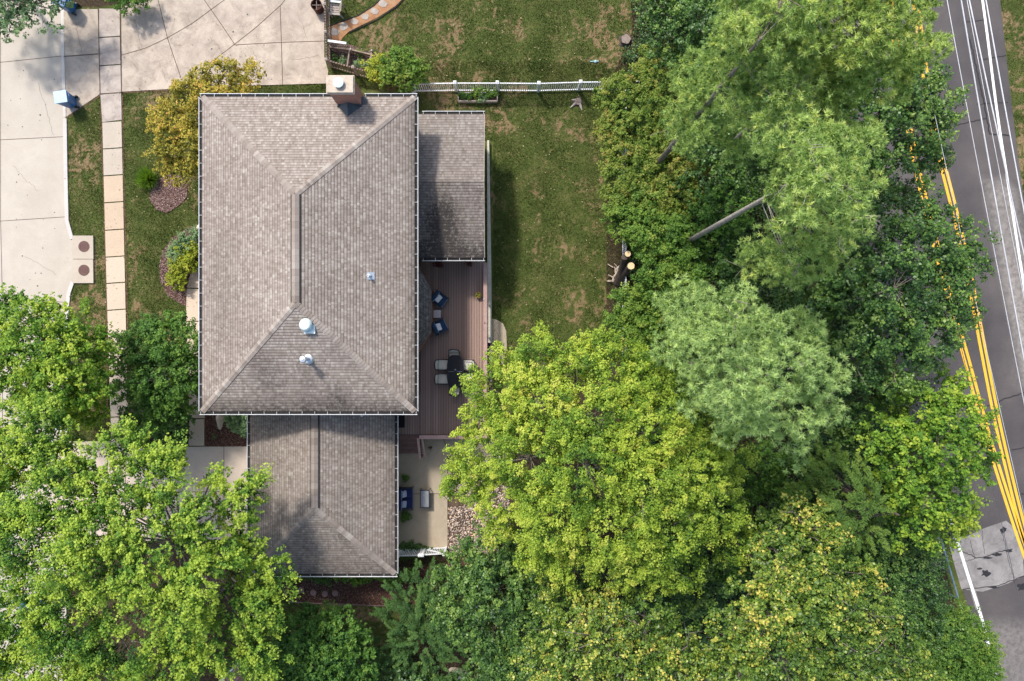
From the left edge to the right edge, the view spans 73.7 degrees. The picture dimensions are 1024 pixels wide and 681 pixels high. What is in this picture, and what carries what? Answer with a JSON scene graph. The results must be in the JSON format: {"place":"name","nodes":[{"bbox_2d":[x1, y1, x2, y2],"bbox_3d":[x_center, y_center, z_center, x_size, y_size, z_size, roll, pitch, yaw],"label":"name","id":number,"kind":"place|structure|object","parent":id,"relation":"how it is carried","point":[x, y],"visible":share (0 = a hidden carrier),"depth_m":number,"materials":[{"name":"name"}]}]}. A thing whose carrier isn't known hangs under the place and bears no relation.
{"place":"outdoors","nodes":[
{"label":"outdoors","id":0,"kind":"place"},
{"bbox_2d":[0,0,71,680],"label":"street","id":1,"kind":"structure","parent":0,"point":[36,162],"depth_m":38.00,"materials":[{"name":"concrete"}]},
{"bbox_2d":[0,14,62,573],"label":"street joint","id":2,"kind":"object","parent":1,"relation":"on","point":[0,168],"visible":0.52,"depth_m":37.99,"materials":[{"name":"concrete"}]},
{"bbox_2d":[0,0,73,43],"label":"tree","id":3,"kind":"object","parent":1,"relation":"on","point":[22,9],"visible":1,"depth_m":35.30,"materials":[{"name":"green plant"}]},
{"bbox_2d":[61,8,74,433],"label":"curb","id":4,"kind":"structure","parent":1,"relation":"on","point":[66,198],"depth_m":37.95,"materials":[{"name":"concrete"}]},
{"bbox_2d":[99,9,121,121],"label":"weathered sidewalk","id":5,"kind":"structure","parent":0,"point":[110,79],"depth_m":37.97,"materials":[{"name":"concrete"}]},
{"bbox_2d":[102,121,122,175],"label":"sidewalk","id":6,"kind":"structure","parent":0,"point":[112,138],"depth_m":37.97,"materials":[{"name":"beige concrete"}]},
{"bbox_2d":[104,175,124,256],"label":"sidewalk","id":7,"kind":"structure","parent":0,"point":[114,239],"depth_m":37.97,"materials":[{"name":"beige concrete"}]},
{"bbox_2d":[106,257,127,444],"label":"sidewalk","id":8,"kind":"structure","parent":0,"point":[116,292],"depth_m":37.97,"materials":[{"name":"concrete"}]},
{"bbox_2d":[25,441,246,546],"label":"driveway","id":9,"kind":"structure","parent":0,"point":[200,459],"depth_m":37.99,"materials":[{"name":"concrete"}]},
{"bbox_2d":[121,0,327,91],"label":"driveway","id":10,"kind":"structure","parent":0,"point":[192,49],"depth_m":37.97,"materials":[{"name":"concrete"}]},
{"bbox_2d":[104,0,152,17],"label":"shrub","id":11,"kind":"object","parent":10,"relation":"on","point":[123,3],"visible":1,"depth_m":36.86,"materials":[{"name":"green plant"}]},
{"bbox_2d":[122,0,318,84],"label":"driveway joint","id":12,"kind":"object","parent":10,"relation":"on","point":[281,42],"visible":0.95,"depth_m":37.97,"materials":[{"name":"concrete"}]},
{"bbox_2d":[328,0,400,43],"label":"garden path","id":13,"kind":"structure","parent":0,"point":[391,4],"depth_m":37.98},
{"bbox_2d":[330,0,387,35],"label":"stepping stones","id":14,"kind":"object","parent":13,"relation":"on","point":[343,26],"visible":1,"depth_m":37.97,"materials":[{"name":"grey stone"}]},
{"bbox_2d":[398,437,505,552],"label":"patio","id":15,"kind":"structure","parent":0,"point":[428,527],"depth_m":37.95,"materials":[{"name":"concrete"}]},
{"bbox_2d":[398,486,413,510],"bbox_3d":[-5.836,8.684,37.484,0.800,0.931,1.230,0,90,0],"label":"loveseat","id":16,"kind":"object","parent":15,"relation":"on","point":[405,498],"visible":0.95,"depth_m":37.40,"materials":[{"name":"blue fabric"}]},
{"bbox_2d":[398,546,446,557],"bbox_3d":[-4.905,11.550,37.325,2.669,1.350,0.177,-2,90,0],"label":"picket fence","id":17,"kind":"object","parent":15,"relation":"on","point":[422,552],"visible":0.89,"depth_m":37.17,"materials":[{"name":"white paint"}]},
{"bbox_2d":[420,488,430,507],"bbox_3d":[-4.794,8.707,37.730,0.554,0.441,1.054,0,90,0],"label":"coffee table","id":18,"kind":"object","parent":15,"relation":"on","point":[424,498],"visible":1,"depth_m":37.52,"materials":[{"name":"grey metal"}]},
{"bbox_2d":[67,0,1023,680],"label":"ground","id":19,"kind":"structure","parent":0,"point":[445,46],"depth_m":38.01,"materials":[{"name":"green plant"}]},
{"bbox_2d":[0,282,121,439],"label":"tree","id":20,"kind":"object","parent":19,"relation":"on","point":[51,354],"visible":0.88,"depth_m":31.23,"materials":[{"name":"green plant"}]},
{"bbox_2d":[64,9,99,116],"bbox_3d":[-23.940,-15.443,38.019,1.995,0.082,5.985,0,90,0],"label":"driveway apron","id":21,"kind":"object","parent":19,"relation":"on","point":[83,78],"visible":0.93,"depth_m":37.98,"materials":[{"name":"concrete"}]},
{"bbox_2d":[53,90,79,107],"bbox_3d":[-24.403,-13.204,37.475,0.812,1.049,0.660,-9,90,0],"label":"wheeled bin","id":22,"kind":"object","parent":21,"relation":"on","point":[64,98],"visible":1,"depth_m":37.02,"materials":[{"name":"blue plastic"}]},
{"bbox_2d":[64,8,121,94],"bbox_3d":[-23.315,-16.074,37.958,3.248,0.001,4.797,0,90,0],"label":"apron joint","id":23,"kind":"object","parent":21,"relation":"on","point":[99,55],"visible":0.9,"depth_m":37.96,"materials":[{"name":"concrete"}]},
{"bbox_2d":[72,236,94,282],"bbox_3d":[-23.833,-4.507,38.094,1.176,0.411,2.636,0,90,0],"label":"storm inlet","id":24,"kind":"object","parent":19,"relation":"on","point":[83,254],"visible":1,"depth_m":37.90,"materials":[{"name":"beige concrete"}]},
{"bbox_2d":[133,164,156,190],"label":"yucca","id":25,"kind":"object","parent":19,"relation":"on","point":[145,178],"visible":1,"depth_m":37.59,"materials":[{"name":"green plant"}]},
{"bbox_2d":[0,389,303,680],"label":"tree","id":26,"kind":"object","parent":19,"relation":"on","point":[56,475],"visible":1,"depth_m":28.74,"materials":[{"name":"green plant"}]},
{"bbox_2d":[106,309,199,437],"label":"tree","id":27,"kind":"object","parent":19,"relation":"on","point":[145,384],"visible":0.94,"depth_m":34.17,"materials":[{"name":"green plant"}]},
{"bbox_2d":[130,410,187,445],"bbox_3d":[-19.950,4.863,38.015,3.848,0.070,2.066,0,90,0],"label":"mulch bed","id":28,"kind":"object","parent":19,"relation":"on","point":[165,435],"visible":0.14,"depth_m":37.98,"materials":[{"name":"wood"}]},
{"bbox_2d":[154,426,186,448],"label":"shrub","id":29,"kind":"object","parent":28,"relation":"on","point":[161,437],"visible":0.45,"depth_m":36.85,"materials":[{"name":"green plant"}]},
{"bbox_2d":[167,417,193,446],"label":"shrub","id":30,"kind":"object","parent":28,"relation":"on","point":[180,429],"visible":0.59,"depth_m":36.83,"materials":[{"name":"green plant"}]},
{"bbox_2d":[66,85,255,443],"bbox_3d":[-19.531,-4.168,37.994,10.566,0.001,20.056,0,90,0],"label":"worn edge","id":31,"kind":"object","parent":19,"relation":"on","point":[124,212],"visible":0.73,"depth_m":37.99,"materials":[{"name":"soil"}]},
{"bbox_2d":[149,174,187,212],"bbox_3d":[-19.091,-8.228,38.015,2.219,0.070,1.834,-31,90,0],"label":"mulch bed","id":32,"kind":"object","parent":19,"relation":"on","point":[163,195],"visible":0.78,"depth_m":37.98,"materials":[{"name":"brown wood"}]},
{"bbox_2d":[159,222,198,306],"bbox_3d":[-18.141,-4.790,38.015,2.512,0.070,5.277,23,90,0],"label":"mulch bed","id":33,"kind":"object","parent":19,"relation":"on","point":[161,274],"visible":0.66,"depth_m":37.98,"materials":[{"name":"wood"}]},
{"bbox_2d":[164,268,187,290],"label":"shrub","id":34,"kind":"object","parent":33,"relation":"on","point":[172,280],"visible":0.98,"depth_m":37.29,"materials":[{"name":"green plant"}]},
{"bbox_2d":[167,256,191,278],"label":"shrub","id":35,"kind":"object","parent":33,"relation":"on","point":[174,267],"visible":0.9,"depth_m":37.14,"materials":[{"name":"yellow plant"}]},
{"bbox_2d":[165,225,198,264],"bbox_3d":[-17.803,-5.235,37.346,2.951,1.508,1.770,-22,90,0],"label":"shrub","id":36,"kind":"object","parent":33,"relation":"on","point":[182,238],"visible":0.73,"depth_m":37.01,"materials":[{"name":"green plant"}]},
{"bbox_2d":[173,240,198,272],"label":"shrub","id":37,"kind":"object","parent":33,"relation":"on","point":[188,260],"visible":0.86,"depth_m":36.94,"materials":[{"name":"yellow plant"}]},
{"bbox_2d":[186,268,204,445],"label":"front walk","id":38,"kind":"structure","parent":19,"relation":"on","point":[198,427],"depth_m":37.95,"materials":[{"name":"concrete"}]},
{"bbox_2d":[141,54,266,187],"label":"tree","id":39,"kind":"object","parent":19,"relation":"on","point":[183,129],"visible":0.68,"depth_m":34.41,"materials":[{"name":"yellow plant"}]},
{"bbox_2d":[204,415,246,446],"bbox_3d":[-15.657,4.854,38.015,2.814,0.070,2.048,0,90,0],"label":"mulch bed","id":40,"kind":"object","parent":19,"relation":"on","point":[220,434],"visible":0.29,"depth_m":37.98,"materials":[{"name":"brown wood"}]},
{"bbox_2d":[223,415,246,437],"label":"shrub","id":41,"kind":"object","parent":40,"relation":"on","point":[239,426],"visible":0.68,"depth_m":37.11,"materials":[{"name":"green plant"}]},
{"bbox_2d":[241,599,382,680],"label":"tree","id":42,"kind":"object","parent":19,"relation":"on","point":[333,659],"visible":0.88,"depth_m":33.49,"materials":[{"name":"green plant"}]},
{"bbox_2d":[199,75,484,576],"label":"house","id":43,"kind":"structure","parent":19,"relation":"on","point":[335,212],"depth_m":32.06,"materials":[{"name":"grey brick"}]},
{"bbox_2d":[62,8,629,446],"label":"fallen leaves","id":44,"kind":"object","parent":19,"relation":"on","point":[427,94],"visible":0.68,"depth_m":37.93,"materials":[{"name":"brown plant"}]},
{"bbox_2d":[323,0,405,88],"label":"wooden fence","id":45,"kind":"object","parent":19,"relation":"on","point":[328,37],"visible":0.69,"depth_m":37.33,"materials":[{"name":"brown wood"}]},
{"bbox_2d":[331,44,406,80],"bbox_3d":[-7.867,-15.498,38.010,5.117,0.080,1.182,17,90,0],"label":"mulch bed","id":46,"kind":"object","parent":19,"relation":"on","point":[350,63],"visible":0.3,"depth_m":37.97,"materials":[{"name":"soil"}]},
{"bbox_2d":[328,46,376,68],"bbox_3d":[-8.593,-15.520,37.650,3.163,0.700,1.005,7,90,0],"label":"bed frame","id":47,"kind":"object","parent":46,"relation":"on","point":[350,51],"visible":0.8,"depth_m":37.58,"materials":[{"name":"brown wood"}]},
{"bbox_2d":[358,52,395,82],"bbox_3d":[-7.104,-14.652,37.175,1.775,1.850,1.962,-30,90,0],"label":"shrub","id":48,"kind":"object","parent":46,"relation":"on","point":[371,71],"visible":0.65,"depth_m":36.60,"materials":[{"name":"yellow plant"}]},
{"bbox_2d":[373,45,431,92],"bbox_3d":[-5.827,-14.455,36.797,3.127,2.606,2.596,0,90,0],"label":"shrub","id":49,"kind":"object","parent":46,"relation":"on","point":[408,67],"visible":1,"depth_m":36.08,"materials":[{"name":"green plant"}]},
{"bbox_2d":[284,551,485,604],"bbox_3d":[-7.017,13.526,38.015,11.438,0.070,2.658,-5,90,0],"label":"mulch bed","id":50,"kind":"object","parent":19,"relation":"on","point":[375,598],"visible":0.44,"depth_m":37.98,"materials":[{"name":"brown wood"}]},
{"bbox_2d":[368,556,471,680],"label":"yew tree","id":51,"kind":"object","parent":19,"relation":"on","point":[403,631],"visible":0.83,"depth_m":34.99,"materials":[{"name":"green plant"}]},
{"bbox_2d":[371,658,498,680],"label":"tree","id":52,"kind":"object","parent":19,"relation":"on","point":[467,667],"visible":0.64,"depth_m":35.34,"materials":[{"name":"green plant"}]},
{"bbox_2d":[398,258,486,458],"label":"deck","id":53,"kind":"structure","parent":19,"relation":"on","point":[459,284],"depth_m":37.25,"materials":[{"name":"brown wood"}]},
{"bbox_2d":[431,289,448,308],"bbox_3d":[-3.916,-2.225,36.784,0.740,0.931,0.750,36,90,0],"label":"patio armchair","id":54,"kind":"object","parent":53,"relation":"on","point":[439,299],"visible":0.93,"depth_m":36.67,"materials":[{"name":"blue fabric"}]},
{"bbox_2d":[432,317,448,335],"bbox_3d":[-3.898,-0.742,36.784,0.740,0.931,0.750,-27,90,0],"label":"patio armchair","id":55,"kind":"object","parent":53,"relation":"on","point":[439,326],"visible":0.92,"depth_m":36.67,"materials":[{"name":"blue fabric"}]},
{"bbox_2d":[447,355,463,387],"bbox_3d":[-3.033,1.662,36.880,0.920,0.745,1.760,0,90,0],"label":"dining table","id":56,"kind":"object","parent":53,"relation":"on","point":[455,364],"visible":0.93,"depth_m":36.52,"materials":[{"name":"black glass"}]},
{"bbox_2d":[458,92,497,102],"bbox_3d":[-1.891,-13.466,37.840,2.216,0.300,0.520,0,90,0],"label":"planter box","id":57,"kind":"object","parent":19,"relation":"on","point":[490,100],"visible":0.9,"depth_m":37.78,"materials":[{"name":"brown wood"}]},
{"bbox_2d":[447,456,510,554],"bbox_3d":[-1.781,9.262,38.021,3.562,0.058,5.664,0,90,0],"label":"rock bed","id":58,"kind":"object","parent":19,"relation":"on","point":[463,521],"visible":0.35,"depth_m":37.99,"materials":[{"name":"beige stone"}]},
{"bbox_2d":[487,140,491,342],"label":"garden wall","id":59,"kind":"structure","parent":19,"relation":"on","point":[489,307],"depth_m":37.70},
{"bbox_2d":[424,519,563,680],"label":"tree","id":60,"kind":"object","parent":19,"relation":"on","point":[468,581],"visible":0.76,"depth_m":33.34,"materials":[{"name":"green plant"}]},
{"bbox_2d":[490,319,506,364],"bbox_3d":[-0.748,0.089,38.005,0.926,0.110,2.636,0,90,0],"label":"lawn pad","id":61,"kind":"object","parent":19,"relation":"on","point":[499,333],"visible":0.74,"depth_m":37.95,"materials":[{"name":"concrete"}]},
{"bbox_2d":[411,80,639,92],"bbox_3d":[1.410,-12.692,37.315,13.750,1.370,2.786,0,90,0],"label":"picket fence","id":62,"kind":"object","parent":19,"relation":"on","point":[538,86],"visible":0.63,"depth_m":37.26,"materials":[{"name":"white paint"}]},
{"bbox_2d":[437,318,763,601],"bbox_3d":[3.979,5.210,31.839,14.904,12.523,12.422,0,90,0],"label":"tree","id":63,"kind":"object","parent":19,"relation":"on","point":[644,534],"visible":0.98,"depth_m":28.28,"materials":[{"name":"green plant"}]},
{"bbox_2d":[608,251,634,285],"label":"cut tree","id":64,"kind":"object","parent":19,"relation":"on","point":[624,268],"visible":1,"depth_m":36.37,"materials":[{"name":"brown plant"}]},
{"bbox_2d":[506,569,741,680],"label":"tree","id":65,"kind":"object","parent":19,"relation":"on","point":[593,623],"visible":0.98,"depth_m":29.25,"materials":[{"name":"green plant"}]},
{"bbox_2d":[600,279,676,350],"bbox_3d":[6.704,-1.357,35.985,4.192,4.231,4.049,0,90,0],"label":"shrub","id":66,"kind":"object","parent":19,"relation":"on","point":[641,324],"visible":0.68,"depth_m":34.66,"materials":[{"name":"green plant"}]},
{"bbox_2d":[547,542,738,634],"bbox_3d":[6.425,12.349,35.294,9.792,5.611,4.855,0,90,0],"label":"understory tree","id":67,"kind":"object","parent":19,"relation":"on","point":[678,601],"visible":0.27,"depth_m":33.60,"materials":[{"name":"green plant"}]},
{"bbox_2d":[589,59,699,161],"bbox_3d":[6.784,-11.657,35.494,5.687,5.213,5.708,0,90,0],"label":"shrub","id":68,"kind":"object","parent":19,"relation":"on","point":[620,118],"visible":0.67,"depth_m":34.04,"materials":[{"name":"green plant"}]},
{"bbox_2d":[596,123,711,231],"bbox_3d":[7.110,-8.254,35.466,5.712,5.268,5.420,0,90,0],"label":"shrub","id":69,"kind":"object","parent":19,"relation":"on","point":[637,167],"visible":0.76,"depth_m":33.88,"materials":[{"name":"green plant"}]},
{"bbox_2d":[599,190,719,312],"bbox_3d":[7.796,-4.775,35.296,4.894,5.608,6.838,-25,90,0],"label":"shrub","id":70,"kind":"object","parent":19,"relation":"on","point":[671,237],"visible":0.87,"depth_m":33.51,"materials":[{"name":"green plant"}]},
{"bbox_2d":[629,36,693,98],"bbox_3d":[7.762,-13.761,35.568,3.743,5.065,3.474,0,90,0],"label":"shrub","id":71,"kind":"object","parent":19,"relation":"on","point":[647,64],"visible":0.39,"depth_m":34.04,"materials":[{"name":"green plant"}]},
{"bbox_2d":[635,0,769,82],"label":"tree","id":72,"kind":"object","parent":19,"relation":"on","point":[683,11],"visible":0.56,"depth_m":32.09,"materials":[{"name":"green plant"}]},
{"bbox_2d":[686,172,761,317],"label":"understory tree","id":73,"kind":"object","parent":19,"relation":"on","point":[722,231],"visible":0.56,"depth_m":32.76,"materials":[{"name":"green plant"}]},
{"bbox_2d":[669,82,790,210],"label":"understory tree","id":74,"kind":"object","parent":19,"relation":"on","point":[725,170],"visible":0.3,"depth_m":32.19,"materials":[{"name":"green plant"}]},
{"bbox_2d":[646,0,828,176],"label":"pine tree","id":75,"kind":"object","parent":19,"relation":"on","point":[747,24],"visible":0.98,"depth_m":22.67,"materials":[{"name":"green plant"}]},
{"bbox_2d":[648,273,855,472],"bbox_3d":[8.676,1.123,29.404,7.939,17.393,6.022,26,90,0],"label":"pine tree","id":76,"kind":"object","parent":19,"relation":"on","point":[751,409],"visible":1,"depth_m":23.54,"materials":[{"name":"green plant"}]},
{"bbox_2d":[710,435,813,596],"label":"understory tree","id":77,"kind":"object","parent":19,"relation":"on","point":[772,484],"visible":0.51,"depth_m":33.05,"materials":[{"name":"green plant"}]},
{"bbox_2d":[709,229,817,341],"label":"understory tree","id":78,"kind":"object","parent":19,"relation":"on","point":[762,294],"visible":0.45,"depth_m":32.20,"materials":[{"name":"green plant"}]},
{"bbox_2d":[670,91,888,292],"bbox_3d":[9.694,-5.006,28.195,5.241,19.810,6.827,0,90,0],"label":"pine tree","id":79,"kind":"object","parent":19,"relation":"on","point":[811,175],"visible":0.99,"depth_m":20.86,"materials":[{"name":"green plant"}]},
{"bbox_2d":[614,0,955,680],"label":"ground cover","id":80,"kind":"object","parent":19,"relation":"on","point":[756,195],"visible":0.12,"depth_m":37.54,"materials":[{"name":"green plant"}]},
{"bbox_2d":[774,71,860,165],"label":"understory tree","id":81,"kind":"object","parent":19,"relation":"on","point":[820,113],"visible":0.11,"depth_m":30.30,"materials":[{"name":"green plant"}]},
{"bbox_2d":[769,264,870,381],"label":"understory tree","id":82,"kind":"object","parent":19,"relation":"on","point":[787,301],"visible":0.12,"depth_m":30.80,"materials":[{"name":"green plant"}]},
{"bbox_2d":[761,489,887,592],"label":"understory tree","id":83,"kind":"object","parent":19,"relation":"on","point":[808,552],"visible":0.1,"depth_m":33.02,"materials":[{"name":"green plant"}]},
{"bbox_2d":[700,489,952,680],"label":"tree","id":84,"kind":"object","parent":19,"relation":"on","point":[787,588],"visible":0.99,"depth_m":27.80,"materials":[{"name":"green plant"}]},
{"bbox_2d":[708,0,955,166],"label":"pine tree","id":85,"kind":"object","parent":19,"relation":"on","point":[845,57],"visible":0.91,"depth_m":20.87,"materials":[{"name":"green plant"}]},
{"bbox_2d":[782,429,899,571],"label":"spruce tree","id":86,"kind":"object","parent":19,"relation":"on","point":[869,512],"visible":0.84,"depth_m":29.71,"materials":[{"name":"green plant"}]},
{"bbox_2d":[783,360,901,481],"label":"understory tree","id":87,"kind":"object","parent":19,"relation":"on","point":[843,427],"visible":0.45,"depth_m":31.16,"materials":[{"name":"green plant"}]},
{"bbox_2d":[780,181,1001,401],"bbox_3d":[15.816,-2.268,31.791,8.156,12.617,9.896,42,90,0],"label":"tree","id":88,"kind":"object","parent":19,"relation":"on","point":[951,258],"visible":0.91,"depth_m":27.62,"materials":[{"name":"green plant"}]},
{"bbox_2d":[817,53,972,219],"bbox_3d":[16.575,-8.851,32.675,6.915,10.850,7.511,0,90,0],"label":"tree","id":89,"kind":"object","parent":19,"relation":"on","point":[905,114],"visible":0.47,"depth_m":28.59,"materials":[{"name":"green plant"}]},
{"bbox_2d":[848,512,975,662],"bbox_3d":[19.104,12.409,34.826,5.349,6.548,9.588,-27,90,0],"label":"tree","id":90,"kind":"object","parent":19,"relation":"on","point":[896,581],"visible":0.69,"depth_m":32.67,"materials":[{"name":"green plant"}]},
{"bbox_2d":[854,361,1005,557],"bbox_3d":[18.330,5.331,32.667,6.706,10.866,8.861,0,90,0],"label":"tree","id":91,"kind":"object","parent":19,"relation":"on","point":[898,445],"visible":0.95,"depth_m":29.00,"materials":[{"name":"green plant"}]},
{"bbox_2d":[900,596,1008,680],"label":"shrub","id":92,"kind":"object","parent":19,"relation":"on","point":[972,664],"visible":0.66,"depth_m":34.20,"materials":[{"name":"green plant"}]},
{"bbox_2d":[819,0,1023,680],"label":"road","id":93,"kind":"structure","parent":0,"point":[1000,607],"depth_m":37.99,"materials":[{"name":"grey asphalt"}]},
{"bbox_2d":[886,0,1023,558],"bbox_3d":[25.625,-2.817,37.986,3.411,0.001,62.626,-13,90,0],"label":"yellow lines","id":94,"kind":"object","parent":93,"relation":"on","point":[1016,516],"visible":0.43,"depth_m":37.99,"materials":[{"name":"paint"}]},
{"bbox_2d":[921,19,1023,590],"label":"road crack","id":95,"kind":"object","parent":93,"relation":"on","point":[986,573],"visible":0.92,"depth_m":37.99,"materials":[{"name":"black asphalt"}]},
{"bbox_2d":[946,0,1023,645],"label":"white edge lines","id":96,"kind":"object","parent":93,"relation":"on","point":[1022,277],"visible":0.64,"depth_m":37.99,"materials":[{"name":"paint"}]},
{"bbox_2d":[949,521,1023,591],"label":"road patch","id":97,"kind":"object","parent":93,"relation":"on","point":[997,567],"visible":0.91,"depth_m":37.99,"materials":[{"name":"grey concrete"}]},
{"bbox_2d":[947,0,1023,401],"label":"overhead cable","id":98,"kind":"object","parent":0,"point":[985,204],"visible":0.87,"depth_m":29.68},
{"bbox_2d":[960,0,1023,361],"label":"overhead cable","id":99,"kind":"object","parent":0,"point":[992,181],"visible":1,"depth_m":30.67,"materials":[{"name":"grey metal"}]},
{"bbox_2d":[967,0,1023,296],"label":"overhead cable","id":100,"kind":"object","parent":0,"point":[994,147],"visible":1,"depth_m":29.98,"materials":[{"name":"grey metal"}]},
{"bbox_2d":[968,0,1023,256],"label":"overhead cable","id":101,"kind":"object","parent":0,"point":[996,128],"visible":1,"depth_m":31.17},
{"bbox_2d":[985,0,1023,212],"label":"overhead cable","id":102,"kind":"object","parent":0,"point":[1004,105],"visible":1,"depth_m":31.17,"materials":[{"name":"grey metal"}]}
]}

